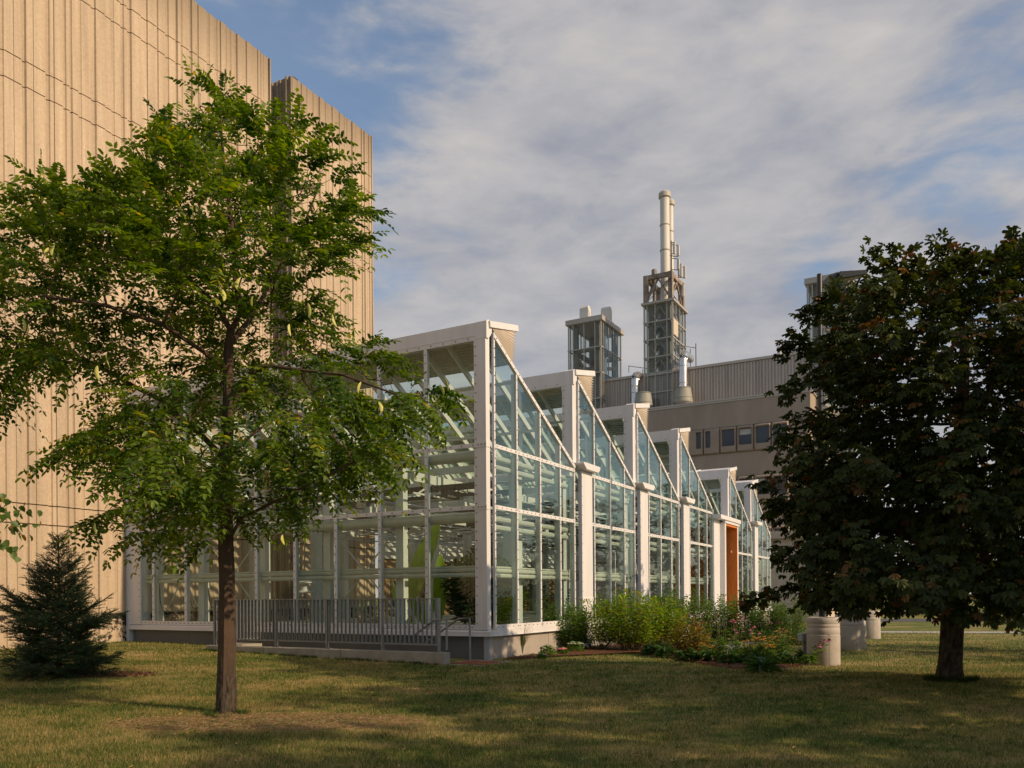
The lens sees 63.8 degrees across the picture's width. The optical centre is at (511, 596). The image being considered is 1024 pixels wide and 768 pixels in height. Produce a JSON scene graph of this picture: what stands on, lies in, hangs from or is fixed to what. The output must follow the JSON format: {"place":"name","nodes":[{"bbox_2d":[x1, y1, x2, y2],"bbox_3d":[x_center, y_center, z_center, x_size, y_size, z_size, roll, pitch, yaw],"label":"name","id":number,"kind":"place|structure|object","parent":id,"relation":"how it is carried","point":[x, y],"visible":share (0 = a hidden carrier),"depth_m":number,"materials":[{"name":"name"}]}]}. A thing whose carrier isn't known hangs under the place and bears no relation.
{"place":"outdoors","nodes":[
{"label":"outdoors","id":0,"kind":"place"},
{"bbox_2d":[0,594,1023,767],"bbox_3d":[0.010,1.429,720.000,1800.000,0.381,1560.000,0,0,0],"label":"ground","id":1,"kind":"structure","parent":0,"point":[910,626],"depth_m":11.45,"materials":[{"name":"green plant"}]},
{"bbox_2d":[0,493,42,562],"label":"broadleaf tree","id":2,"kind":"object","parent":1,"relation":"on","point":[13,529],"visible":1,"depth_m":9.00,"materials":[{"name":"green plant"}]},
{"bbox_2d":[0,531,129,681],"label":"spruce tree","id":3,"kind":"object","parent":1,"relation":"on","point":[45,608],"visible":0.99,"depth_m":15.15,"materials":[{"name":"green plant"}]},
{"bbox_2d":[47,670,156,677],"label":"mulch","id":4,"kind":"object","parent":1,"relation":"on","point":[129,674],"visible":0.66,"depth_m":15.42,"materials":[{"name":"brown plant"}]},
{"bbox_2d":[0,0,375,648],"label":"concrete building","id":5,"kind":"structure","parent":1,"relation":"on","point":[79,79],"depth_m":24.24,"materials":[{"name":"beige concrete"}]},
{"bbox_2d":[0,54,475,713],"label":"leafy tree","id":6,"kind":"object","parent":1,"relation":"on","point":[98,204],"visible":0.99,"depth_m":10.58,"materials":[{"name":"green plant"}]},
{"bbox_2d":[99,711,431,732],"bbox_3d":[-3.126,1.614,10.493,4.272,0.127,1.647,0,0,0],"label":"straw","id":7,"kind":"object","parent":1,"relation":"on","point":[199,721],"visible":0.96,"depth_m":10.43,"materials":[{"name":"brown plant"}]},
{"bbox_2d":[206,643,508,665],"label":"curb","id":8,"kind":"structure","parent":1,"relation":"on","point":[420,656],"depth_m":18.30,"materials":[{"name":"concrete"}]},
{"bbox_2d":[236,600,260,638],"bbox_3d":[-6.702,0.582,20.838,0.060,1.010,0.830,0,0,29],"label":"railing","id":9,"kind":"object","parent":8,"relation":"on","point":[246,620],"visible":0.39,"depth_m":20.80,"materials":[{"name":"metal"}]},
{"bbox_2d":[213,598,441,652],"bbox_3d":[-4.522,0.635,19.100,6.940,1.154,0.150,0,0,29],"label":"railing","id":10,"kind":"object","parent":8,"relation":"on","point":[327,641],"visible":0.86,"depth_m":18.92,"materials":[{"name":"metal"}]},
{"bbox_2d":[415,619,447,649],"bbox_3d":[-1.761,0.797,17.609,0.077,0.639,1.425,0,0,-35],"label":"handrail","id":11,"kind":"object","parent":10,"relation":"attached to","point":[432,621],"visible":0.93,"depth_m":17.05,"materials":[{"name":"metal"}]},
{"bbox_2d":[424,618,470,660],"bbox_3d":[-1.454,0.920,18.159,0.078,0.927,1.857,0,0,-37],"label":"handrail","id":12,"kind":"object","parent":8,"relation":"on","point":[450,624],"visible":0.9,"depth_m":17.44,"materials":[{"name":"metal"}]},
{"bbox_2d":[125,319,771,659],"bbox_3d":[1.473,-2.400,34.620,12.920,8.180,30.275,0,0,29],"label":"greenhouse","id":13,"kind":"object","parent":1,"relation":"on","point":[485,515],"visible":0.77,"depth_m":23.13,"materials":[{"name":"grey"}]},
{"bbox_2d":[159,584,212,612],"bbox_3d":[-9.414,0.023,23.853,2.470,0.915,0.040,0,0,29],"label":"black hose","id":14,"kind":"object","parent":13,"relation":"hanging from","point":[190,600],"visible":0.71,"depth_m":23.80,"materials":[{"name":"black rubber"}]},
{"bbox_2d":[299,497,314,592],"bbox_3d":[-5.655,-1.421,22.439,0.540,2.680,0.540,0,0,0],"label":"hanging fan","id":15,"kind":"object","parent":13,"relation":"hanging from","point":[304,587],"visible":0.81,"depth_m":22.34},
{"bbox_2d":[351,594,389,623],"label":"indoor fern","id":16,"kind":"object","parent":13,"relation":"on","point":[368,612],"visible":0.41,"depth_m":21.69,"materials":[{"name":"green plant"}]},
{"bbox_2d":[391,513,449,623],"bbox_3d":[-2.319,-0.194,20.736,1.396,3.711,1.420,0,0,-10],"label":"banana plant","id":17,"kind":"object","parent":13,"relation":"in","point":[415,585],"visible":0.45,"depth_m":20.42,"materials":[{"name":"green plant"}]},
{"bbox_2d":[390,572,532,616],"bbox_3d":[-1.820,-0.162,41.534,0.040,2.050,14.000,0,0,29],"label":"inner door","id":18,"kind":"structure","parent":13,"relation":"in","point":[530,595],"depth_m":46.44,"materials":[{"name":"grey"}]},
{"bbox_2d":[440,548,511,629],"bbox_3d":[-0.860,-0.218,20.344,1.978,2.139,2.013,0,0,29],"label":"indoor bush","id":19,"kind":"object","parent":13,"relation":"on","point":[461,595],"visible":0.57,"depth_m":19.91,"materials":[{"name":"green plant"}]},
{"bbox_2d":[491,554,530,626],"bbox_3d":[-0.359,-0.136,21.821,1.803,1.967,1.848,0,0,31],"label":"indoor bush","id":20,"kind":"object","parent":13,"relation":"on","point":[524,584],"visible":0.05,"depth_m":21.63,"materials":[{"name":"green plant"}]},
{"bbox_2d":[534,580,569,617],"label":"indoor bush","id":21,"kind":"object","parent":13,"relation":"on","point":[547,601],"visible":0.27,"depth_m":24.93,"materials":[{"name":"green plant"}]},
{"bbox_2d":[517,623,531,653],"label":"ornamental grass","id":22,"kind":"object","parent":1,"relation":"on","point":[522,641],"depth_m":19.93,"materials":[{"name":"green plant"}]},
{"bbox_2d":[536,652,546,658],"bbox_3d":[0.668,1.338,18.598,0.269,0.170,0.243,0,0,0],"label":"sedum","id":23,"kind":"object","parent":1,"relation":"on","point":[540,655],"visible":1,"depth_m":18.54,"materials":[{"name":"green plant"}]},
{"bbox_2d":[542,604,554,621],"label":"ornamental grass","id":24,"kind":"object","parent":1,"relation":"on","point":[544,615],"depth_m":22.81,"materials":[{"name":"green plant"}]},
{"bbox_2d":[542,598,594,647],"bbox_3d":[1.464,0.719,22.096,1.505,1.357,1.560,0,0,-2],"label":"shrub","id":25,"kind":"object","parent":1,"relation":"on","point":[565,635],"visible":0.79,"depth_m":21.71,"materials":[{"name":"green plant"}]},
{"bbox_2d":[411,346,840,617],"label":"laboratory building","id":26,"kind":"structure","parent":1,"relation":"on","point":[729,415],"depth_m":68.71,"materials":[{"name":"beige concrete"}]},
{"bbox_2d":[565,305,623,410],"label":"glazed tower","id":27,"kind":"structure","parent":26,"relation":"on","point":[596,331],"depth_m":76.95,"materials":[{"name":"metal"}]},
{"bbox_2d":[611,459,618,463],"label":"window","id":28,"kind":"structure","parent":26,"relation":"in","point":[613,461],"depth_m":72.50,"materials":[{"name":"blue"}]},
{"bbox_2d":[628,365,646,402],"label":"exhaust duct","id":29,"kind":"object","parent":26,"relation":"attached to","point":[636,377],"visible":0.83,"depth_m":73.57,"materials":[{"name":"silver metal"}]},
{"bbox_2d":[635,391,652,407],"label":"conical hood","id":30,"kind":"object","parent":26,"relation":"attached to","point":[643,397],"visible":0.5,"depth_m":72.14,"materials":[{"name":"grey metal"}]},
{"bbox_2d":[659,454,668,458],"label":"window","id":31,"kind":"structure","parent":26,"relation":"in","point":[666,456],"depth_m":70.26,"materials":[{"name":"grey"}]},
{"bbox_2d":[641,271,687,406],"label":"glazed tower","id":32,"kind":"structure","parent":26,"relation":"on","point":[664,328],"depth_m":74.03,"materials":[{"name":"glass"}]},
{"bbox_2d":[651,269,656,300],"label":"flue","id":33,"kind":"object","parent":32,"relation":"on","point":[654,271],"visible":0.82,"depth_m":74.40,"materials":[{"name":"grey metal"}]},
{"bbox_2d":[649,241,679,299],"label":"antenna mast","id":34,"kind":"object","parent":32,"relation":"on","point":[678,254],"visible":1,"depth_m":72.91,"materials":[{"name":"grey metal"}]},
{"bbox_2d":[659,190,670,299],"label":"exhaust stack","id":35,"kind":"object","parent":32,"relation":"on","point":[664,196],"visible":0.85,"depth_m":74.50,"materials":[{"name":"paint"}]},
{"bbox_2d":[669,199,674,271],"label":"exhaust stack","id":36,"kind":"object","parent":32,"relation":"on","point":[671,203],"visible":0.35,"depth_m":75.89,"materials":[{"name":"paint"}]},
{"bbox_2d":[660,263,685,300],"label":"steel lattice frame","id":37,"kind":"object","parent":32,"relation":"on","point":[684,272],"visible":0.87,"depth_m":75.15,"materials":[{"name":"grey metal"}]},
{"bbox_2d":[673,386,692,404],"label":"conical hood","id":38,"kind":"object","parent":26,"relation":"attached to","point":[682,394],"visible":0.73,"depth_m":70.39,"materials":[{"name":"grey metal"}]},
{"bbox_2d":[676,343,695,385],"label":"exhaust duct","id":39,"kind":"object","parent":26,"relation":"attached to","point":[685,357],"visible":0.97,"depth_m":71.42,"materials":[{"name":"silver metal"}]},
{"bbox_2d":[688,430,703,456],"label":"window","id":40,"kind":"structure","parent":26,"relation":"in","point":[696,437],"depth_m":69.00,"materials":[{"name":"grey"}]},
{"bbox_2d":[704,428,719,454],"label":"window","id":41,"kind":"structure","parent":26,"relation":"in","point":[711,436],"depth_m":68.26,"materials":[{"name":"grey"}]},
{"bbox_2d":[720,426,736,453],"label":"window","id":42,"kind":"structure","parent":26,"relation":"in","point":[728,435],"depth_m":67.75,"materials":[{"name":"blue"}]},
{"bbox_2d":[737,424,753,451],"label":"window","id":43,"kind":"structure","parent":26,"relation":"in","point":[745,433],"depth_m":67.07,"materials":[{"name":"grey"}]},
{"bbox_2d":[737,476,753,502],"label":"window","id":44,"kind":"structure","parent":26,"relation":"in","point":[741,478],"depth_m":67.09,"materials":[{"name":"grey"}]},
{"bbox_2d":[754,423,770,450],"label":"window","id":45,"kind":"structure","parent":26,"relation":"in","point":[762,431],"depth_m":66.42,"materials":[{"name":"blue"}]},
{"bbox_2d":[754,474,771,501],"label":"window","id":46,"kind":"structure","parent":26,"relation":"in","point":[760,477],"depth_m":66.37,"materials":[{"name":"grey"}]},
{"bbox_2d":[758,526,771,531],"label":"window","id":47,"kind":"structure","parent":26,"relation":"in","point":[769,527],"depth_m":66.24,"materials":[{"name":"grey"}]},
{"bbox_2d":[771,421,788,448],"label":"window","id":48,"kind":"structure","parent":26,"relation":"in","point":[783,423],"depth_m":65.81,"materials":[{"name":"grey"}]},
{"bbox_2d":[772,473,789,499],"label":"window","id":49,"kind":"structure","parent":26,"relation":"in","point":[782,488],"depth_m":65.74,"materials":[{"name":"grey glass"}]},
{"bbox_2d":[772,525,789,530],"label":"window","id":50,"kind":"structure","parent":26,"relation":"in","point":[777,528],"depth_m":65.87,"materials":[{"name":"grey glass"}]},
{"bbox_2d":[640,641,657,654],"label":"leafy plant","id":51,"kind":"object","parent":1,"relation":"on","point":[647,649],"visible":0.93,"depth_m":20.28,"materials":[{"name":"green plant"}]},
{"bbox_2d":[497,639,806,670],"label":"mulch","id":52,"kind":"object","parent":1,"relation":"on","point":[613,648],"visible":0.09,"depth_m":19.67,"materials":[{"name":"brown wood"}]},
{"bbox_2d":[538,644,556,654],"bbox_3d":[0.844,1.278,19.511,0.482,0.288,0.457,0,0,0],"label":"sedum","id":53,"kind":"object","parent":52,"relation":"on","point":[549,649],"visible":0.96,"depth_m":19.43,"materials":[{"name":"green plant"}]},
{"bbox_2d":[556,647,567,653],"bbox_3d":[1.224,1.324,19.992,0.306,0.210,0.325,0,0,0],"label":"sedum","id":54,"kind":"object","parent":52,"relation":"on","point":[563,650],"visible":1,"depth_m":19.93,"materials":[{"name":"green plant"}]},
{"bbox_2d":[566,641,584,650],"bbox_3d":[1.601,1.276,20.895,0.490,0.281,0.483,0,0,0],"label":"sedum","id":55,"kind":"object","parent":52,"relation":"on","point":[575,645],"visible":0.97,"depth_m":20.80,"materials":[{"name":"green plant"}]},
{"bbox_2d":[567,594,628,648],"bbox_3d":[2.310,0.666,21.979,1.677,1.475,1.659,0,0,-6],"label":"shrub","id":56,"kind":"object","parent":52,"relation":"on","point":[598,633],"visible":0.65,"depth_m":21.84,"materials":[{"name":"green plant"}]},
{"bbox_2d":[599,593,623,627],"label":"shrub","id":57,"kind":"object","parent":52,"relation":"on","point":[613,604],"visible":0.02,"depth_m":25.96,"materials":[{"name":"green plant"}]},
{"bbox_2d":[595,587,669,650],"bbox_3d":[3.151,0.589,21.598,1.986,1.659,1.908,0,0,15],"label":"shrub","id":58,"kind":"object","parent":52,"relation":"on","point":[626,637],"visible":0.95,"depth_m":21.31,"materials":[{"name":"green plant"}]},
{"bbox_2d":[636,587,668,615],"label":"shrub","id":59,"kind":"object","parent":52,"relation":"on","point":[665,601],"visible":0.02,"depth_m":28.74,"materials":[{"name":"green plant"}]},
{"bbox_2d":[631,595,692,648],"bbox_3d":[3.961,0.700,22.003,1.630,1.472,1.573,0,0,25],"label":"shrub","id":60,"kind":"object","parent":52,"relation":"on","point":[673,615],"visible":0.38,"depth_m":21.75,"materials":[{"name":"green plant"}]},
{"bbox_2d":[652,645,675,657],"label":"leafy plant","id":61,"kind":"object","parent":52,"relation":"on","point":[663,652],"visible":0.99,"depth_m":19.42,"materials":[{"name":"green plant"}]},
{"bbox_2d":[655,634,675,652],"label":"yellow daisy","id":62,"kind":"object","parent":52,"relation":"on","point":[663,644],"visible":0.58,"depth_m":20.21,"materials":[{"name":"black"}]},
{"bbox_2d":[651,588,693,632],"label":"shrub","id":63,"kind":"object","parent":52,"relation":"on","point":[673,596],"visible":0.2,"depth_m":28.43,"materials":[{"name":"green plant"}]},
{"bbox_2d":[665,614,712,651],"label":"shrub","id":64,"kind":"object","parent":52,"relation":"on","point":[683,644],"visible":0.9,"depth_m":19.62,"materials":[{"name":"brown plant"}]},
{"bbox_2d":[699,640,714,651],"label":"yellow daisy","id":65,"kind":"object","parent":52,"relation":"on","point":[708,648],"visible":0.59,"depth_m":19.23,"materials":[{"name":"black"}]},
{"bbox_2d":[702,615,715,650],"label":"coneflower","id":66,"kind":"object","parent":52,"relation":"on","point":[711,634],"visible":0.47,"depth_m":20.89,"materials":[{"name":"green plant"}]},
{"bbox_2d":[713,612,731,653],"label":"coneflower","id":67,"kind":"object","parent":52,"relation":"on","point":[722,642],"visible":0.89,"depth_m":20.64,"materials":[{"name":"green plant"}]},
{"bbox_2d":[716,649,740,663],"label":"leafy plant","id":68,"kind":"object","parent":52,"relation":"on","point":[730,658],"visible":0.95,"depth_m":17.52,"materials":[{"name":"green plant"}]},
{"bbox_2d":[725,614,745,654],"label":"coneflower","id":69,"kind":"object","parent":52,"relation":"on","point":[736,644],"visible":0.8,"depth_m":20.18,"materials":[{"name":"green plant"}]},
{"bbox_2d":[736,639,754,654],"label":"yellow daisy","id":70,"kind":"object","parent":52,"relation":"on","point":[746,649],"visible":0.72,"depth_m":18.78,"materials":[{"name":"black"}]},
{"bbox_2d":[738,625,760,651],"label":"coneflower","id":71,"kind":"object","parent":52,"relation":"on","point":[751,634],"visible":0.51,"depth_m":19.65,"materials":[{"name":"green plant"}]},
{"bbox_2d":[752,635,781,654],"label":"yellow daisy","id":72,"kind":"object","parent":52,"relation":"on","point":[761,645],"visible":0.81,"depth_m":18.44,"materials":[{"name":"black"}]},
{"bbox_2d":[767,649,791,664],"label":"leafy plant","id":73,"kind":"object","parent":52,"relation":"on","point":[787,656],"visible":0.48,"depth_m":17.85,"materials":[{"name":"green plant"}]},
{"bbox_2d":[770,628,795,652],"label":"yellow daisy","id":74,"kind":"object","parent":52,"relation":"on","point":[781,648],"visible":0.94,"depth_m":21.09,"materials":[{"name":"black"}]},
{"bbox_2d":[781,650,802,665],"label":"leafy plant","id":75,"kind":"object","parent":52,"relation":"on","point":[794,659],"visible":0.72,"depth_m":17.91,"materials":[{"name":"green plant"}]},
{"bbox_2d":[794,649,806,659],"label":"leafy plant","id":76,"kind":"object","parent":52,"relation":"on","point":[800,652],"visible":0.26,"depth_m":18.75,"materials":[{"name":"green plant"}]},
{"bbox_2d":[798,633,806,663],"bbox_3d":[6.648,1.198,18.733,0.230,0.720,0.140,0,0,-25],"label":"meter post","id":77,"kind":"object","parent":52,"relation":"on","point":[802,637],"visible":0.75,"depth_m":18.70,"materials":[{"name":"metal"}]},
{"bbox_2d":[799,638,832,663],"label":"coneflower","id":78,"kind":"object","parent":52,"relation":"on","point":[810,658],"visible":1,"depth_m":17.91,"materials":[{"name":"green plant"}]},
{"bbox_2d":[673,650,688,660],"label":"leafy plant","id":79,"kind":"object","parent":1,"relation":"on","point":[680,655],"visible":0.98,"depth_m":18.33,"materials":[{"name":"green plant"}]},
{"bbox_2d":[685,647,709,662],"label":"leafy plant","id":80,"kind":"object","parent":1,"relation":"on","point":[693,654],"visible":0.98,"depth_m":18.16,"materials":[{"name":"green plant"}]},
{"bbox_2d":[680,588,718,640],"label":"shrub","id":81,"kind":"object","parent":1,"relation":"on","point":[695,612],"visible":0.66,"depth_m":28.29,"materials":[{"name":"green plant"}]},
{"bbox_2d":[702,648,726,661],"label":"leafy plant","id":82,"kind":"object","parent":1,"relation":"on","point":[712,654],"visible":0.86,"depth_m":18.04,"materials":[{"name":"green plant"}]},
{"bbox_2d":[698,594,741,640],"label":"shrub","id":83,"kind":"object","parent":1,"relation":"on","point":[720,620],"visible":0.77,"depth_m":28.43,"materials":[{"name":"green plant"}]},
{"bbox_2d":[723,625,755,640],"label":"shrub","id":84,"kind":"object","parent":1,"relation":"on","point":[747,629],"visible":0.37,"depth_m":27.93,"materials":[{"name":"green plant"}]},
{"bbox_2d":[725,649,753,662],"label":"leafy plant","id":85,"kind":"object","parent":1,"relation":"on","point":[742,655],"visible":0.45,"depth_m":17.69,"materials":[{"name":"green plant"}]},
{"bbox_2d":[721,586,767,639],"bbox_3d":[8.092,0.590,28.677,1.553,1.918,1.520,0,0,39],"label":"shrub","id":86,"kind":"object","parent":1,"relation":"on","point":[744,623],"visible":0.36,"depth_m":28.52,"materials":[{"name":"green plant"}]},
{"bbox_2d":[743,626,770,641],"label":"shrub","id":87,"kind":"object","parent":1,"relation":"on","point":[748,634],"visible":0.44,"depth_m":27.06,"materials":[{"name":"green plant"}]},
{"bbox_2d":[741,650,775,662],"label":"leafy plant","id":88,"kind":"object","parent":1,"relation":"on","point":[757,653],"visible":0.2,"depth_m":17.01,"materials":[{"name":"green plant"}]},
{"bbox_2d":[741,655,783,672],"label":"leafy plant","id":89,"kind":"object","parent":1,"relation":"on","point":[768,665],"visible":0.99,"depth_m":15.61,"materials":[{"name":"green plant"}]},
{"bbox_2d":[744,599,790,637],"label":"shrub","id":90,"kind":"object","parent":1,"relation":"on","point":[759,622],"visible":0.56,"depth_m":27.75,"materials":[{"name":"green plant"}]},
{"bbox_2d":[759,627,796,642],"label":"shrub","id":91,"kind":"object","parent":1,"relation":"on","point":[767,634],"visible":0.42,"depth_m":26.54,"materials":[{"name":"green plant"}]},
{"bbox_2d":[766,619,794,647],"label":"coneflower","id":92,"kind":"object","parent":1,"relation":"on","point":[777,633],"visible":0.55,"depth_m":23.59,"materials":[{"name":"green plant"}]},
{"bbox_2d":[766,594,812,638],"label":"shrub","id":93,"kind":"object","parent":1,"relation":"on","point":[784,620],"visible":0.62,"depth_m":27.19,"materials":[{"name":"green plant"}]},
{"bbox_2d":[780,627,806,644],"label":"shrub","id":94,"kind":"object","parent":1,"relation":"on","point":[795,639],"visible":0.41,"depth_m":25.79,"materials":[{"name":"green plant"}]},
{"bbox_2d":[806,617,840,665],"bbox_3d":[6.977,1.021,18.429,0.710,1.100,0.713,0,0,0],"label":"concrete drum","id":95,"kind":"object","parent":1,"relation":"on","point":[820,628],"visible":0.91,"depth_m":18.12,"materials":[{"name":"beige concrete"}]},
{"bbox_2d":[804,270,855,465],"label":"glazed tower","id":96,"kind":"structure","parent":1,"relation":"on","point":[810,284],"depth_m":67.32,"materials":[{"name":"metal"}]},
{"bbox_2d":[817,270,867,616],"bbox_3d":[8.822,-3.569,22.000,1.366,10.214,0.320,0,0,0],"label":"street lamp","id":97,"kind":"object","parent":1,"relation":"on","point":[851,275],"visible":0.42,"depth_m":21.94,"materials":[{"name":"black metal"}]},
{"bbox_2d":[835,614,865,650],"bbox_3d":[9.735,1.022,23.663,0.840,1.080,0.843,0,0,0],"label":"concrete drum","id":98,"kind":"object","parent":1,"relation":"on","point":[853,635],"visible":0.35,"depth_m":23.29,"materials":[{"name":"grey concrete"}]},
{"bbox_2d":[866,610,880,638],"bbox_3d":[12.746,1.026,29.414,0.800,1.030,0.803,0,0,0],"label":"concrete drum","id":99,"kind":"object","parent":1,"relation":"on","point":[873,626],"visible":0.39,"depth_m":29.04,"materials":[{"name":"beige concrete"}]},
{"bbox_2d":[738,225,1023,679],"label":"chestnut tree","id":100,"kind":"object","parent":1,"relation":"on","point":[947,565],"visible":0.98,"depth_m":11.68,"materials":[{"name":"green plant"}]},
{"bbox_2d":[970,330,1023,636],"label":"shade tree","id":101,"kind":"object","parent":1,"relation":"on","point":[1011,625],"visible":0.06,"depth_m":21.24,"materials":[{"name":"green plant"}]},
{"bbox_2d":[194,0,1023,597],"label":"sky","id":102,"kind":"structure","parent":0,"point":[524,152],"materials":[{"name":"blue"}]},
{"bbox_2d":[709,624,734,638],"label":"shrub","id":103,"kind":"object","parent":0,"point":[720,633],"visible":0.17,"depth_m":28.82,"materials":[{"name":"green plant"}]},
{"bbox_2d":[722,631,806,648],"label":"gravel path","id":104,"kind":"structure","parent":0,"point":[748,642],"depth_m":26.04,"materials":[{"name":"gravel"}]},
{"bbox_2d":[789,619,1012,621],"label":"road","id":105,"kind":"structure","parent":0,"point":[908,620],"depth_m":48.48,"materials":[{"name":"grey asphalt"}]},
{"bbox_2d":[881,631,1023,632],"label":"path","id":106,"kind":"structure","parent":0,"point":[939,631],"depth_m":33.70,"materials":[{"name":"concrete"}]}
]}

